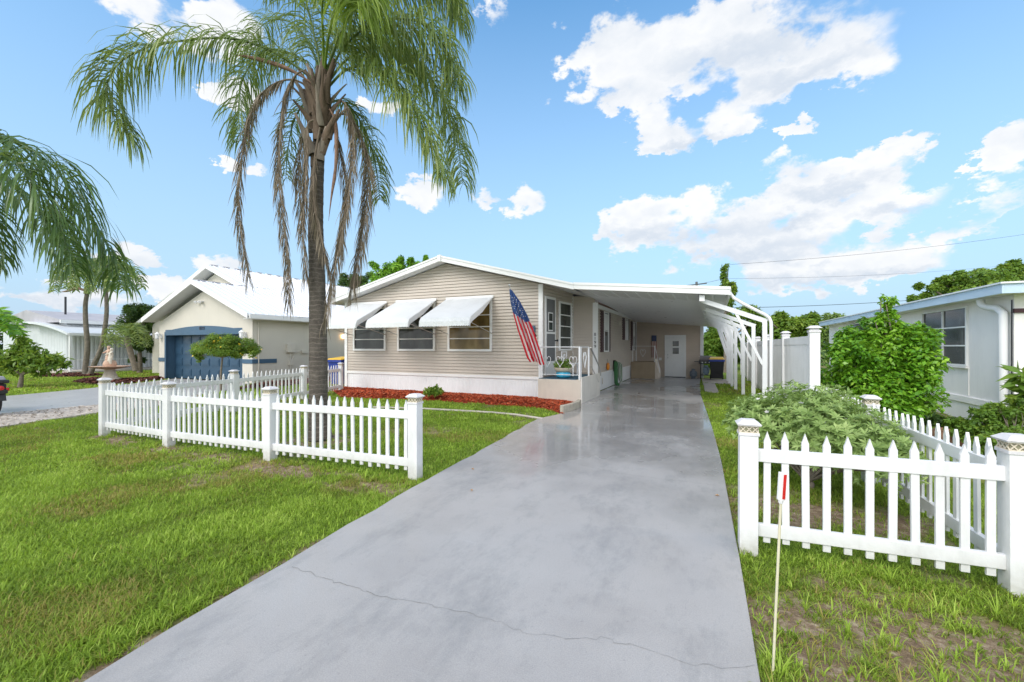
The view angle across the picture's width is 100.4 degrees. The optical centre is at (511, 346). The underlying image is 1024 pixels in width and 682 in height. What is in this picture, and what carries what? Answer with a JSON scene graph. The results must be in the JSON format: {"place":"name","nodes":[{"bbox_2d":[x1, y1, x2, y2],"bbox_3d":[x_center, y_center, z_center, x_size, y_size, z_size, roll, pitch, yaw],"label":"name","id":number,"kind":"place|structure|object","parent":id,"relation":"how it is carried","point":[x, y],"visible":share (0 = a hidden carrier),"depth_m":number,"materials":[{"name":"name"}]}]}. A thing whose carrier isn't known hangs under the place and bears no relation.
{"place":"outdoors","nodes":[
{"label":"outdoors","id":0,"kind":"place"},
{"bbox_2d":[0,379,246,413],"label":"neighbour driveway","id":1,"kind":"structure","parent":0,"point":[47,400],"depth_m":12.68,"materials":[{"name":"concrete"}]},
{"bbox_2d":[0,376,8,410],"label":"motorcycle","id":2,"kind":"object","parent":1,"relation":"on","point":[4,389],"visible":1,"depth_m":9.49,"materials":[{"name":"metal"}]},
{"bbox_2d":[84,377,759,681],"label":"driveway","id":3,"kind":"structure","parent":0,"point":[592,540],"depth_m":2.81,"materials":[{"name":"paint"}]},
{"bbox_2d":[560,399,580,412],"bbox_3d":[1.496,1.470,10.536,0.174,0.180,1.302,0,0,28],"label":"stone edging","id":4,"kind":"object","parent":3,"relation":"on","point":[576,404],"visible":0.98,"depth_m":10.24,"materials":[{"name":"beige stone"}]},
{"bbox_2d":[613,360,621,385],"bbox_3d":[4.309,1.071,17.271,0.255,1.041,1.121,0,0,25],"label":"garden hose","id":5,"kind":"object","parent":3,"relation":"on","point":[617,367],"visible":1,"depth_m":16.88,"materials":[{"name":"green plastic"}]},
{"bbox_2d":[631,346,660,378],"bbox_3d":[6.651,0.759,21.047,1.335,1.582,1.200,0,0,25],"label":"side porch","id":6,"kind":"object","parent":3,"relation":"on","point":[646,369],"visible":1,"depth_m":20.52,"materials":[{"name":"beige concrete"}]},
{"bbox_2d":[637,322,703,377],"bbox_3d":[8.554,0.030,22.978,3.240,3.040,3.140,0,0,25],"label":"storage room","id":7,"kind":"object","parent":3,"relation":"on","point":[679,349],"visible":0.69,"depth_m":21.52,"materials":[{"name":"beige paint"}]},
{"bbox_2d":[652,335,655,357],"bbox_3d":[7.298,0.007,21.921,0.236,1.139,0.030,0,0,25],"label":"flag plaque","id":8,"kind":"object","parent":7,"relation":"attached to","point":[653,340],"visible":0.84,"depth_m":21.92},
{"bbox_2d":[666,336,683,376],"bbox_3d":[8.214,0.510,21.478,0.869,2.020,0.090,0,0,25],"label":"door","id":9,"kind":"structure","parent":7,"relation":"in","point":[674,344],"depth_m":21.48,"materials":[{"name":"white paint"}]},
{"bbox_2d":[690,369,696,377],"bbox_3d":[8.932,1.330,21.017,0.340,0.440,0.340,0,0,25],"label":"gas cylinder","id":10,"kind":"object","parent":3,"relation":"on","point":[693,373],"visible":1,"depth_m":20.90,"materials":[{"name":"metal"}]},
{"bbox_2d":[694,356,711,378],"bbox_3d":[9.223,1.000,20.508,0.840,1.100,0.510,0,0,25],"label":"gas grill","id":11,"kind":"object","parent":3,"relation":"on","point":[704,360],"visible":0.75,"depth_m":20.33,"materials":[{"name":"black metal"}]},
{"bbox_2d":[703,365,709,374],"bbox_3d":[9.312,1.130,20.462,0.300,0.440,0.300,0,0,25],"label":"gas cylinder","id":12,"kind":"object","parent":11,"relation":"on","point":[706,369],"visible":1,"depth_m":20.37,"materials":[{"name":"metal"}]},
{"bbox_2d":[0,349,1023,681],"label":"ground","id":13,"kind":"structure","parent":0,"point":[906,655],"depth_m":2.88,"materials":[{"name":"green plant"}]},
{"bbox_2d":[0,333,2,355],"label":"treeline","id":14,"kind":"object","parent":13,"relation":"on","point":[1,345],"depth_m":40.55,"materials":[{"name":"green plant"}]},
{"bbox_2d":[0,307,32,341],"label":"feathery tree","id":15,"kind":"object","parent":13,"relation":"on","point":[9,324],"visible":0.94,"depth_m":16.49,"materials":[{"name":"green plant"}]},
{"bbox_2d":[0,335,74,387],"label":"tree","id":16,"kind":"object","parent":13,"relation":"on","point":[22,357],"visible":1,"depth_m":16.37,"materials":[{"name":"green plant"}]},
{"bbox_2d":[0,129,147,306],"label":"arching palm","id":17,"kind":"object","parent":13,"relation":"on","point":[48,214],"visible":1,"depth_m":5.98,"materials":[{"name":"green plant"}]},
{"bbox_2d":[3,297,151,372],"bbox_3d":[-26.841,-0.875,37.607,12.800,4.950,22.500,0,0,25],"label":"white mobile home","id":18,"kind":"object","parent":13,"relation":"on","point":[52,332],"visible":0.2,"depth_m":27.65,"materials":[{"name":"metal"}]},
{"bbox_2d":[0,395,198,427],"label":"gravel strip","id":19,"kind":"object","parent":13,"relation":"on","point":[55,416],"visible":0.21,"depth_m":9.59,"materials":[{"name":"grey gravel"}]},
{"bbox_2d":[73,375,166,384],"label":"brown mulch","id":20,"kind":"object","parent":13,"relation":"on","point":[92,380],"visible":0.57,"depth_m":19.11,"materials":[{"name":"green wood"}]},
{"bbox_2d":[89,346,129,378],"bbox_3d":[-18.261,0.780,19.375,1.440,1.601,1.440,0,0,25],"label":"fountain","id":21,"kind":"object","parent":20,"relation":"on","point":[109,366],"visible":0.98,"depth_m":19.21,"materials":[{"name":"stone"}]},
{"bbox_2d":[99,321,152,371],"bbox_3d":[-20.283,0.007,22.566,4.039,2.642,2.110,0,0,25],"label":"date palm","id":22,"kind":"object","parent":13,"relation":"on","point":[128,330],"visible":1,"depth_m":22.17,"materials":[{"name":"plant"}]},
{"bbox_2d":[115,302,154,372],"bbox_3d":[-22.102,-0.524,25.416,2.599,4.331,1.884,0,0,2],"label":"leafy tree","id":23,"kind":"object","parent":13,"relation":"on","point":[133,312],"visible":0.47,"depth_m":25.16,"materials":[{"name":"green plant"}]},
{"bbox_2d":[186,332,262,390],"bbox_3d":[-10.104,0.563,14.944,2.297,2.138,1.824,0,0,25],"label":"flowering tree","id":24,"kind":"object","parent":13,"relation":"on","point":[229,345],"visible":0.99,"depth_m":14.82,"materials":[{"name":"green plant"}]},
{"bbox_2d":[113,363,343,423],"bbox_3d":[-6.548,1.088,11.307,0.257,1.046,7.350,0,0,10],"label":"picket fence","id":25,"kind":"object","parent":13,"relation":"on","point":[233,380],"visible":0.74,"depth_m":10.59,"materials":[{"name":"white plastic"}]},
{"bbox_2d":[136,264,349,383],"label":"garage house","id":26,"kind":"structure","parent":13,"relation":"on","point":[201,303],"depth_m":19.95,"materials":[{"name":"beige paint"}]},
{"bbox_2d":[175,334,241,379],"bbox_3d":[-14.041,0.485,19.890,5.772,2.130,0.074,0,0,25],"label":"garage door","id":27,"kind":"structure","parent":26,"relation":"in","point":[186,366],"depth_m":20.29,"materials":[{"name":"blue paint"}]},
{"bbox_2d":[97,378,424,481],"bbox_3d":[-4.248,1.088,6.341,6.834,1.047,0.252,0,0,23],"label":"picket fence","id":28,"kind":"object","parent":13,"relation":"on","point":[270,405],"visible":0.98,"depth_m":5.95,"materials":[{"name":"white plastic"}]},
{"bbox_2d":[64,0,479,440],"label":"queen palm","id":29,"kind":"object","parent":13,"relation":"on","point":[316,108],"visible":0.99,"depth_m":7.08,"materials":[{"name":"green plant"}]},
{"bbox_2d":[240,376,330,389],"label":"brown mulch","id":30,"kind":"object","parent":13,"relation":"on","point":[259,385],"visible":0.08,"depth_m":17.37,"materials":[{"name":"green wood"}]},
{"bbox_2d":[328,357,344,383],"bbox_3d":[-6.810,0.983,17.027,0.712,1.134,0.862,0,0,19],"label":"wheelie bin","id":31,"kind":"object","parent":13,"relation":"on","point":[333,361],"visible":0.27,"depth_m":16.72,"materials":[{"name":"blue plastic"}]},
{"bbox_2d":[337,271,373,287],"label":"leafy tree","id":32,"kind":"object","parent":13,"relation":"on","point":[344,280],"visible":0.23,"depth_m":32.38,"materials":[{"name":"green plant"}]},
{"bbox_2d":[362,254,428,284],"bbox_3d":[-8.413,-2.426,29.897,4.024,8.123,4.119,0,0,42],"label":"leafy tree","id":33,"kind":"object","parent":13,"relation":"on","point":[389,268],"visible":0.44,"depth_m":29.77,"materials":[{"name":"green plant"}]},
{"bbox_2d":[332,386,572,413],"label":"red mulch","id":34,"kind":"object","parent":13,"relation":"on","point":[346,391],"visible":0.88,"depth_m":12.52,"materials":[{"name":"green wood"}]},
{"bbox_2d":[423,384,443,397],"bbox_3d":[-2.225,1.330,12.632,0.678,0.519,0.881,0,0,14],"label":"shrub","id":35,"kind":"object","parent":34,"relation":"on","point":[436,390],"visible":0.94,"depth_m":12.33,"materials":[{"name":"green plant"}]},
{"bbox_2d":[373,406,542,418],"bbox_3d":[-1.370,1.560,10.225,4.577,0.048,0.424,0,0,22],"label":"garden edging","id":36,"kind":"object","parent":13,"relation":"on","point":[520,415],"visible":0.66,"depth_m":10.18,"materials":[{"name":"concrete"}]},
{"bbox_2d":[327,255,636,396],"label":"manufactured house","id":37,"kind":"structure","parent":13,"relation":"on","point":[447,324],"depth_m":14.02,"materials":[{"name":"beige plastic"}]},
{"bbox_2d":[353,304,385,350],"bbox_3d":[-5.149,-0.670,15.392,1.520,1.660,0.055,0,0,25],"label":"window","id":38,"kind":"structure","parent":37,"relation":"in","point":[364,339],"depth_m":15.40,"materials":[{"name":"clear glass"}]},
{"bbox_2d":[397,302,434,350],"bbox_3d":[-3.273,-0.670,14.530,1.570,1.660,0.055,0,0,25],"label":"window","id":39,"kind":"structure","parent":37,"relation":"in","point":[413,338],"depth_m":14.53,"materials":[{"name":"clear glass"}]},
{"bbox_2d":[447,299,491,350],"bbox_3d":[-1.365,-0.670,13.652,1.630,1.660,0.055,0,0,25],"label":"window","id":40,"kind":"structure","parent":37,"relation":"in","point":[472,337],"depth_m":13.58,"materials":[{"name":"clear glass"}]},
{"bbox_2d":[508,284,543,364],"bbox_3d":[0.320,-0.584,11.978,1.009,2.218,0.747,0,0,-15],"label":"flag","id":41,"kind":"object","parent":37,"relation":"attached to","point":[527,334],"visible":1,"depth_m":11.73,"materials":[{"name":"multicoloured fabric"}]},
{"bbox_2d":[544,296,558,373],"bbox_3d":[1.220,-0.321,12.998,0.160,2.381,0.691,0,0,32],"label":"screen door","id":42,"kind":"structure","parent":37,"relation":"in","point":[550,340],"depth_m":12.94,"materials":[{"name":"white paint"}]},
{"bbox_2d":[559,301,571,350],"bbox_3d":[1.751,-0.650,13.971,0.055,1.580,0.968,0,0,32],"label":"window","id":43,"kind":"structure","parent":37,"relation":"in","point":[565,309],"depth_m":13.99,"materials":[{"name":"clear glass"}]},
{"bbox_2d":[604,311,608,351],"bbox_3d":[3.474,-0.533,15.719,0.055,1.481,0.793,0,0,25],"label":"window","id":44,"kind":"structure","parent":37,"relation":"in","point":[606,314],"depth_m":15.77,"materials":[{"name":"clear glass"}]},
{"bbox_2d":[625,318,627,339],"bbox_3d":[5.262,-0.776,19.607,0.055,0.981,0.737,0,0,25],"label":"window","id":45,"kind":"structure","parent":37,"relation":"in","point":[626,320],"depth_m":19.62,"materials":[{"name":"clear glass"}]},
{"bbox_2d":[633,322,634,349],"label":"window","id":46,"kind":"structure","parent":37,"relation":"in","point":[633,322],"depth_m":21.41,"materials":[{"name":"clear glass"}]},
{"bbox_2d":[538,347,600,402],"bbox_3d":[1.880,0.803,13.048,1.309,1.594,2.620,0,0,25],"label":"porch","id":47,"kind":"object","parent":13,"relation":"on","point":[582,387],"visible":0.95,"depth_m":11.96,"materials":[{"name":"concrete"}]},
{"bbox_2d":[553,357,572,377],"bbox_3d":[1.439,0.608,12.271,0.629,0.594,0.540,0,0,25],"label":"potted plant","id":48,"kind":"object","parent":47,"relation":"on","point":[565,368],"visible":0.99,"depth_m":12.11,"materials":[{"name":"green plant"}]},
{"bbox_2d":[561,351,577,375],"bbox_3d":[1.808,0.527,13.312,0.400,0.755,0.530,0,0,25],"label":"garden chair","id":49,"kind":"object","parent":47,"relation":"on","point":[569,363],"visible":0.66,"depth_m":13.15,"materials":[{"name":"white plastic"}]},
{"bbox_2d":[573,282,772,397],"bbox_3d":[6.310,-0.087,16.115,4.777,3.375,11.685,0,0,25],"label":"carport","id":50,"kind":"object","parent":13,"relation":"on","point":[696,305],"visible":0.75,"depth_m":12.59,"materials":[{"name":"white metal"}]},
{"bbox_2d":[719,263,737,372],"bbox_3d":[13.076,-1.716,26.065,1.230,6.693,1.156,0,0,-23],"label":"vine covered pole","id":51,"kind":"object","parent":13,"relation":"on","point":[723,276],"visible":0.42,"depth_m":25.88,"materials":[{"name":"green plant"}]},
{"bbox_2d":[738,300,906,307],"bbox_3d":[22.267,-2.933,27.999,18.898,1.214,0.027,0,0,-12],"label":"power line","id":52,"kind":"object","parent":51,"relation":"attached to","point":[811,305],"visible":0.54,"depth_m":27.36,"materials":[{"name":"metal"}]},
{"bbox_2d":[728,266,996,278],"bbox_3d":[26.492,-5.315,30.000,28.082,2.386,0.011,0,0,-17],"label":"power line","id":53,"kind":"object","parent":51,"relation":"attached to","point":[835,276],"visible":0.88,"depth_m":28.18,"materials":[{"name":"metal"}]},
{"bbox_2d":[729,234,1023,264],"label":"power line","id":54,"kind":"object","parent":51,"relation":"attached to","point":[868,253],"visible":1,"depth_m":27.75,"materials":[{"name":"metal"}]},
{"bbox_2d":[704,304,768,367],"bbox_3d":[15.493,-0.548,30.151,6.102,4.858,3.450,0,0,-6],"label":"leafy tree","id":55,"kind":"object","parent":13,"relation":"on","point":[713,346],"visible":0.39,"depth_m":29.16,"materials":[{"name":"green plant"}]},
{"bbox_2d":[772,472,786,674],"bbox_3d":[1.280,1.096,2.044,0.063,0.989,0.031,0,0,25],"label":"reflector stake","id":56,"kind":"object","parent":13,"relation":"on","point":[781,487],"visible":0.96,"depth_m":2.04,"materials":[{"name":"white plastic"}]},
{"bbox_2d":[740,325,821,403],"bbox_3d":[9.126,0.615,15.725,0.220,1.970,18.020,0,0,25],"label":"privacy fence","id":57,"kind":"object","parent":13,"relation":"on","point":[796,359],"visible":0.59,"depth_m":9.62,"materials":[{"name":"white plastic"}]},
{"bbox_2d":[737,334,828,365],"bbox_3d":[26.465,-0.331,36.224,84.866,4.971,7.065,0,0,25],"label":"treeline","id":58,"kind":"object","parent":13,"relation":"on","point":[822,352],"depth_m":34.93,"materials":[{"name":"green plant"}]},
{"bbox_2d":[757,310,826,348],"bbox_3d":[17.250,-0.317,25.963,3.673,3.917,3.334,0,0,-28],"label":"leafy tree","id":59,"kind":"object","parent":13,"relation":"on","point":[795,326],"visible":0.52,"depth_m":25.43,"materials":[{"name":"green plant"}]},
{"bbox_2d":[721,380,930,491],"bbox_3d":[3.268,1.028,4.831,1.626,1.236,2.529,0,0,25],"label":"flowering shrub","id":60,"kind":"object","parent":13,"relation":"on","point":[814,416],"visible":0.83,"depth_m":4.39,"materials":[{"name":"green plant"}]},
{"bbox_2d":[818,312,846,342],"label":"leafy tree","id":61,"kind":"object","parent":13,"relation":"on","point":[828,316],"visible":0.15,"depth_m":28.01,"materials":[{"name":"green plant"}]},
{"bbox_2d":[735,418,1023,597],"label":"picket fence","id":62,"kind":"object","parent":13,"relation":"on","point":[1006,473],"visible":0.98,"depth_m":2.95,"materials":[{"name":"white plastic"}]},
{"bbox_2d":[820,293,954,435],"bbox_3d":[6.567,0.336,7.680,2.020,2.608,1.772,0,0,-2],"label":"leafy bush","id":63,"kind":"object","parent":13,"relation":"on","point":[894,365],"visible":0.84,"depth_m":7.31,"materials":[{"name":"green plant"}]},
{"bbox_2d":[815,384,996,551],"bbox_3d":[4.261,1.088,5.188,0.168,1.047,5.202,0,0,24],"label":"picket fence","id":64,"kind":"object","parent":13,"relation":"on","point":[928,440],"visible":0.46,"depth_m":3.47,"materials":[{"name":"white plastic"}]},
{"bbox_2d":[916,410,965,427],"bbox_3d":[8.564,1.398,8.528,0.662,0.479,1.296,0,0,4],"label":"ground plant","id":65,"kind":"object","parent":13,"relation":"on","point":[936,418],"visible":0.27,"depth_m":8.46,"materials":[{"name":"green plant"}]},
{"bbox_2d":[932,427,963,446],"bbox_3d":[7.133,1.470,6.846,0.600,0.240,0.600,0,0,25],"label":"clay planter","id":66,"kind":"object","parent":13,"relation":"on","point":[950,438],"visible":0.12,"depth_m":6.78,"materials":[{"name":"brown ceramic"}]},
{"bbox_2d":[905,258,1023,301],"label":"leafy tree","id":67,"kind":"object","parent":13,"relation":"on","point":[1006,271],"visible":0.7,"depth_m":21.59,"materials":[{"name":"green plant"}]},
{"bbox_2d":[941,394,1023,453],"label":"trailing shrub","id":68,"kind":"object","parent":13,"relation":"on","point":[985,422],"visible":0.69,"depth_m":6.31,"materials":[{"name":"green plant"}]},
{"bbox_2d":[995,360,1023,420],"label":"broad leaf plant","id":69,"kind":"object","parent":13,"relation":"on","point":[1017,377],"visible":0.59,"depth_m":7.08,"materials":[{"name":"green plant"}]},
{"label":"mulch bed","id":70,"kind":"structure","parent":13,"relation":"on","visible":0},
{"bbox_2d":[42,372,102,376],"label":"brown mulch","id":71,"kind":"object","parent":70,"relation":"on","point":[64,374],"visible":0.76,"depth_m":22.55,"materials":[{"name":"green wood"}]},
{"bbox_2d":[45,255,148,373],"bbox_3d":[-22.430,-1.728,22.961,7.674,6.758,3.349,0,0,25],"label":"twin palm","id":72,"kind":"object","parent":70,"relation":"on","point":[72,286],"visible":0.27,"depth_m":22.90,"materials":[{"name":"green plant"}]},
{"bbox_2d":[0,0,1023,343],"label":"sky","id":73,"kind":"structure","parent":0,"point":[661,142],"materials":[{"name":"blue"}]},
{"bbox_2d":[703,383,718,392],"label":"path","id":74,"kind":"structure","parent":0,"point":[710,387],"depth_m":16.19,"materials":[{"name":"concrete"}]},
{"bbox_2d":[701,378,733,383],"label":"path","id":75,"kind":"structure","parent":0,"point":[720,381],"depth_m":18.95,"materials":[{"name":"concrete"}]},
{"bbox_2d":[709,357,724,378],"bbox_3d":[9.562,1.021,19.931,0.662,1.058,0.807,0,0,25],"label":"wheelie bin","id":76,"kind":"object","parent":75,"relation":"on","point":[716,366],"visible":1,"depth_m":19.65,"materials":[{"name":"black plastic"}]},
{"bbox_2d":[818,281,1023,419],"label":"stucco house","id":77,"kind":"structure","parent":0,"point":[983,328],"depth_m":8.91,"materials":[{"name":"white paint"}]},
{"bbox_2d":[850,323,870,330],"bbox_3d":[12.770,-0.269,15.673,0.055,1.192,2.231,0,0,25],"label":"window","id":78,"kind":"structure","parent":77,"relation":"in","point":[855,324],"depth_m":15.82,"materials":[{"name":"grey glass"}]},
{"bbox_2d":[921,306,968,365],"bbox_3d":[10.210,-0.219,10.106,0.055,1.292,2.102,0,0,25],"label":"window","id":79,"kind":"structure","parent":77,"relation":"in","point":[954,322],"depth_m":9.69,"materials":[{"name":"grey glass"}]}
]}

